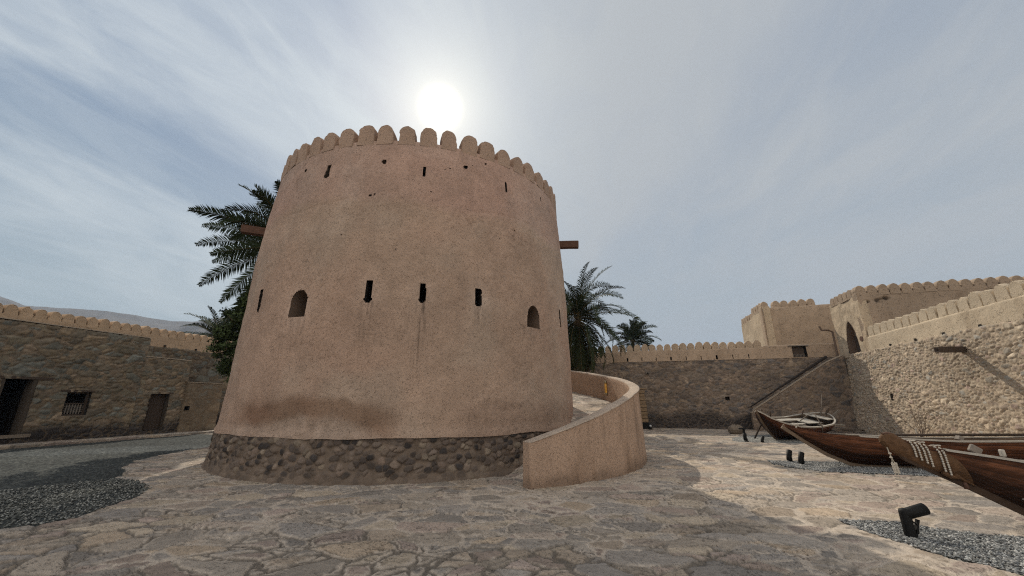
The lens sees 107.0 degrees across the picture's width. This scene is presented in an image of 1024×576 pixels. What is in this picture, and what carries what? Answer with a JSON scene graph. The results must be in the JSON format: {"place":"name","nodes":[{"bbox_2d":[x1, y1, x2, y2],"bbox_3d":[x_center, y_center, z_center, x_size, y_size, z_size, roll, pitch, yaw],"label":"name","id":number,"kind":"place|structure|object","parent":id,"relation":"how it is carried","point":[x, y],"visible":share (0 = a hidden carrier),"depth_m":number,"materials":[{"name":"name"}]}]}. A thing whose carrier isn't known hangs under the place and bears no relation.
{"place":"outdoors","nodes":[
{"label":"outdoors","id":0,"kind":"place"},
{"bbox_2d":[0,296,198,330],"bbox_3d":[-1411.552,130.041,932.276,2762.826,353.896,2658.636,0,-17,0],"label":"hills","id":1,"kind":"structure","parent":0,"point":[130,319],"depth_m":991.22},
{"bbox_2d":[0,430,213,449],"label":"pavement","id":2,"kind":"structure","parent":0,"point":[47,443],"depth_m":15.81,"materials":[{"name":"beige stone"}]},
{"bbox_2d":[0,317,223,444],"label":"stone rooms","id":3,"kind":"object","parent":2,"relation":"on","point":[59,382],"visible":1,"depth_m":16.40,"materials":[{"name":"brown stone"}]},
{"bbox_2d":[0,379,29,434],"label":"doorway","id":4,"kind":"structure","parent":3,"relation":"in","point":[12,391],"depth_m":14.98,"materials":[{"name":"black"}]},
{"bbox_2d":[61,392,89,415],"bbox_3d":[-18.454,4.870,15.970,0.108,0.950,0.770,-4,-17,15],"label":"window frame","id":5,"kind":"structure","parent":3,"relation":"in","point":[87,393],"depth_m":16.19,"materials":[{"name":"brown wood"}]},
{"bbox_2d":[62,392,91,414],"bbox_3d":[-18.628,4.883,16.016,0.749,0.950,0.770,-4,-17,15],"label":"window","id":6,"kind":"structure","parent":3,"relation":"in","point":[71,398],"depth_m":16.33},
{"bbox_2d":[142,394,165,429],"bbox_3d":[-17.739,6.110,18.695,0.100,1.660,0.822,-4,-17,15],"label":"door","id":7,"kind":"structure","parent":3,"relation":"in","point":[153,414],"depth_m":18.75,"materials":[{"name":"brown wood"}]},
{"bbox_2d":[173,317,224,333],"bbox_3d":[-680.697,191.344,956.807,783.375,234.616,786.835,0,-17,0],"label":"hills","id":8,"kind":"structure","parent":0,"point":[196,329],"depth_m":886.56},
{"bbox_2d":[0,428,1023,575],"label":"paving","id":9,"kind":"structure","parent":0,"point":[698,502],"depth_m":5.14,"materials":[{"name":"beige stone"}]},
{"bbox_2d":[0,434,211,528],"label":"gravel","id":10,"kind":"structure","parent":9,"relation":"on","point":[28,467],"depth_m":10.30,"materials":[{"name":"grey gravel"}]},
{"bbox_2d":[203,292,247,382],"bbox_3d":[-11.710,3.297,16.797,3.116,6.657,3.017,-7,-18,23],"label":"leafy tree","id":11,"kind":"object","parent":9,"relation":"on","point":[224,335],"visible":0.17,"depth_m":16.24,"materials":[{"name":"green plant"}]},
{"bbox_2d":[186,179,279,318],"bbox_3d":[-10.974,0.515,17.337,7.973,12.223,6.932,0,-17,0],"label":"palm tree","id":12,"kind":"object","parent":9,"relation":"on","point":[251,241],"visible":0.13,"depth_m":17.41,"materials":[{"name":"green plant"}]},
{"bbox_2d":[564,261,641,372],"bbox_3d":[4.500,3.562,23.080,6.888,9.700,6.892,0,-17,0],"label":"palm tree","id":13,"kind":"object","parent":9,"relation":"on","point":[579,310],"visible":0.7,"depth_m":22.80,"materials":[{"name":"green plant"}]},
{"bbox_2d":[638,388,649,428],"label":"stone pier","id":14,"kind":"structure","parent":9,"relation":"on","point":[643,407],"depth_m":23.63,"materials":[{"name":"stone"}]},
{"bbox_2d":[571,340,836,428],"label":"perimeter wall","id":15,"kind":"structure","parent":9,"relation":"on","point":[714,385],"depth_m":24.03,"materials":[{"name":"stone"}]},
{"bbox_2d":[792,346,807,356],"bbox_3d":[17.674,3.970,23.429,0.750,0.660,0.520,-4,-17,15],"label":"window","id":16,"kind":"structure","parent":15,"relation":"in","point":[804,347],"depth_m":23.33,"materials":[{"name":"black"}]},
{"bbox_2d":[727,424,742,433],"bbox_3d":[11.589,7.348,19.632,0.776,0.578,0.535,0,-17,0],"label":"boulder","id":17,"kind":"object","parent":9,"relation":"on","point":[732,429],"visible":0.71,"depth_m":19.48,"materials":[{"name":"stone"}]},
{"bbox_2d":[733,434,802,442],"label":"gravel","id":18,"kind":"structure","parent":9,"relation":"on","point":[769,438],"depth_m":16.81,"materials":[{"name":"grey gravel"}]},
{"bbox_2d":[738,428,748,441],"bbox_3d":[9.831,6.224,16.090,0.342,0.546,0.141,0,-17,0],"label":"spotlight","id":19,"kind":"object","parent":18,"relation":"on","point":[745,438],"visible":1,"depth_m":16.05,"materials":[{"name":"black metal"}]},
{"bbox_2d":[754,395,835,439],"bbox_3d":[13.161,6.005,17.733,6.216,2.008,1.694,8,-18,-24],"label":"wooden boat","id":20,"kind":"object","parent":18,"relation":"on","point":[822,422],"visible":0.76,"depth_m":17.31,"materials":[{"name":"brown wood"}]},
{"bbox_2d":[750,355,857,431],"bbox_3d":[16.690,6.170,22.277,5.200,4.184,0.910,-4,-17,15],"label":"outdoor staircase","id":21,"kind":"structure","parent":9,"relation":"on","point":[829,381],"depth_m":21.72,"materials":[{"name":"stone"}]},
{"bbox_2d":[750,356,827,406],"bbox_3d":[16.119,5.465,22.105,4.424,2.884,0.150,-4,-17,14],"label":"stair handrail","id":22,"kind":"object","parent":21,"relation":"on","point":[806,369],"visible":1,"depth_m":22.03,"materials":[{"name":"brown wood"}]},
{"bbox_2d":[832,424,866,432],"bbox_3d":[18.102,7.504,20.279,2.113,0.468,0.687,0,-17,0],"label":"plank pile","id":23,"kind":"object","parent":9,"relation":"on","point":[843,428],"visible":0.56,"depth_m":20.12,"materials":[{"name":"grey wood"}]},
{"bbox_2d":[892,407,940,436],"bbox_3d":[16.422,5.517,15.306,1.326,1.442,1.034,5,-17,-15],"label":"dry shrub","id":24,"kind":"object","parent":9,"relation":"on","point":[921,429],"visible":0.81,"depth_m":15.29,"materials":[{"name":"brown plant"}]},
{"bbox_2d":[839,518,1023,575],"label":"gravel","id":25,"kind":"structure","parent":9,"relation":"on","point":[958,559],"depth_m":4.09,"materials":[{"name":"grey gravel"}]},
{"bbox_2d":[898,503,930,537],"bbox_3d":[5.036,2.914,4.721,0.312,0.431,0.132,-3,-17,11],"label":"spotlight","id":26,"kind":"object","parent":25,"relation":"on","point":[907,516],"visible":0.86,"depth_m":4.70,"materials":[{"name":"black metal"}]},
{"bbox_2d":[844,280,1023,436],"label":"perimeter wall","id":27,"kind":"structure","parent":9,"relation":"on","point":[957,365],"depth_m":14.81,"materials":[{"name":"stone"}]},
{"bbox_2d":[818,275,1023,357],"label":"gatehouse","id":28,"kind":"object","parent":27,"relation":"on","point":[856,311],"visible":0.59,"depth_m":20.00,"materials":[{"name":"paint"}]},
{"bbox_2d":[846,321,858,353],"bbox_3d":[19.145,2.750,21.081,0.420,1.833,1.051,-4,-17,15],"label":"arched doorway","id":29,"kind":"structure","parent":28,"relation":"in","point":[850,333],"depth_m":21.50,"materials":[{"name":"paint"}]},
{"bbox_2d":[854,336,860,351],"bbox_3d":[19.270,3.103,20.956,0.069,1.020,0.712,-5,-17,16],"label":"door leaf","id":30,"kind":"structure","parent":28,"relation":"in","point":[855,337],"depth_m":21.17,"materials":[{"name":"brown wood"}]},
{"bbox_2d":[899,441,1023,515],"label":"wooden boat","id":31,"kind":"object","parent":9,"relation":"on","point":[998,480],"visible":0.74,"depth_m":4.84,"materials":[{"name":"brown wood"}]},
{"bbox_2d":[878,432,975,485],"bbox_3d":[5.534,2.285,5.093,0.930,0.648,0.223,-3,-17,10],"label":"hide cover","id":32,"kind":"object","parent":31,"relation":"on","point":[895,444],"visible":0.91,"depth_m":5.04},
{"bbox_2d":[886,447,899,477],"bbox_3d":[5.167,2.343,5.130,0.092,0.421,0.034,0,-17,0],"label":"shell tassel","id":33,"kind":"object","parent":32,"relation":"hanging from","point":[895,467],"visible":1,"depth_m":5.10,"materials":[{"name":"wicker"}]},
{"bbox_2d":[907,440,922,460],"bbox_3d":[5.443,2.192,5.131,0.096,0.258,0.140,-3,-17,10],"label":"shell garland","id":34,"kind":"object","parent":32,"relation":"hanging from","point":[913,447],"visible":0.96,"depth_m":5.08,"materials":[{"name":"wicker"}]},
{"bbox_2d":[915,441,934,466],"bbox_3d":[5.541,2.233,5.099,0.096,0.314,0.155,-3,-17,10],"label":"shell garland","id":35,"kind":"object","parent":32,"relation":"hanging from","point":[925,455],"visible":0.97,"depth_m":5.04,"materials":[{"name":"wicker"}]},
{"bbox_2d":[928,445,952,475],"bbox_3d":[5.699,2.285,5.053,0.096,0.370,0.192,-3,-17,10],"label":"shell garland","id":36,"kind":"object","parent":32,"relation":"hanging from","point":[942,461],"visible":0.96,"depth_m":4.98,"materials":[{"name":"wicker"}]},
{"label":"gravel","id":37,"kind":"object","parent":9,"relation":"on","visible":0},
{"bbox_2d":[786,449,792,460],"bbox_3d":[7.756,4.691,10.593,0.179,0.324,0.134,-3,-17,10],"label":"spotlight","id":38,"kind":"object","parent":37,"relation":"on","point":[788,455],"visible":0.97,"depth_m":10.56,"materials":[{"name":"black metal"}]},
{"bbox_2d":[798,451,804,463],"bbox_3d":[7.760,4.561,10.161,0.185,0.322,0.134,-3,-17,10],"label":"spotlight","id":39,"kind":"object","parent":37,"relation":"on","point":[800,457],"visible":0.97,"depth_m":10.12,"materials":[{"name":"black metal"}]},
{"bbox_2d":[768,460,938,476],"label":"pebbles","id":40,"kind":"object","parent":37,"relation":"on","point":[829,466],"visible":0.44,"depth_m":9.41,"materials":[{"name":"grey gravel"}]},
{"bbox_2d":[781,423,1023,467],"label":"wooden boat","id":41,"kind":"object","parent":37,"relation":"on","point":[859,450],"visible":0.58,"depth_m":9.67,"materials":[{"name":"brown wood"}]},
{"bbox_2d":[0,0,1023,351],"label":"sky","id":42,"kind":"structure","parent":0,"point":[723,159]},
{"label":"ground","id":43,"kind":"structure","parent":0,"visible":0},
{"bbox_2d":[0,303,233,425],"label":"perimeter wall","id":44,"kind":"structure","parent":43,"relation":"on","point":[164,343],"depth_m":22.51,"materials":[{"name":"stone"}]},
{"bbox_2d":[182,305,237,336],"bbox_3d":[-26.413,6.723,33.642,6.438,9.710,6.103,8,-18,-24],"label":"palm tree","id":45,"kind":"object","parent":43,"relation":"on","point":[214,325],"visible":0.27,"depth_m":33.72,"materials":[{"name":"green plant"}]},
{"bbox_2d":[201,125,578,485],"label":"round tower","id":46,"kind":"structure","parent":43,"relation":"on","point":[404,321],"depth_m":9.30,"materials":[{"name":"paint"}]},
{"bbox_2d":[288,290,307,317],"bbox_3d":[-5.040,0.467,9.419,0.536,0.733,0.630,-5,-18,17],"label":"arched window","id":47,"kind":"structure","parent":46,"relation":"in","point":[299,300],"depth_m":9.40,"materials":[{"name":"paint"}]},
{"bbox_2d":[527,305,539,328],"bbox_3d":[0.381,0.860,10.742,0.558,0.664,0.566,-15,-22,40],"label":"arched window","id":48,"kind":"structure","parent":46,"relation":"in","point":[533,316],"depth_m":10.86,"materials":[{"name":"paint"}]},
{"bbox_2d":[508,371,646,489],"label":"curved ramp","id":49,"kind":"structure","parent":43,"relation":"on","point":[599,436],"depth_m":8.43,"materials":[{"name":"paint"}]},
{"bbox_2d":[604,380,607,394],"bbox_3d":[3.715,3.941,14.964,0.146,0.570,0.128,0,-17,0],"label":"wall lantern","id":50,"kind":"object","parent":49,"relation":"attached to","point":[605,388],"depth_m":14.94,"materials":[{"name":"orange glass"}]},
{"bbox_2d":[605,318,660,350],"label":"palm tree","id":51,"kind":"object","parent":43,"relation":"on","point":[634,333],"visible":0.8,"depth_m":43.07,"materials":[{"name":"green plant"}]},
{"bbox_2d":[741,298,839,354],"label":"square tower","id":52,"kind":"structure","parent":43,"relation":"on","point":[792,322],"depth_m":25.53,"materials":[{"name":"paint"}]}
]}

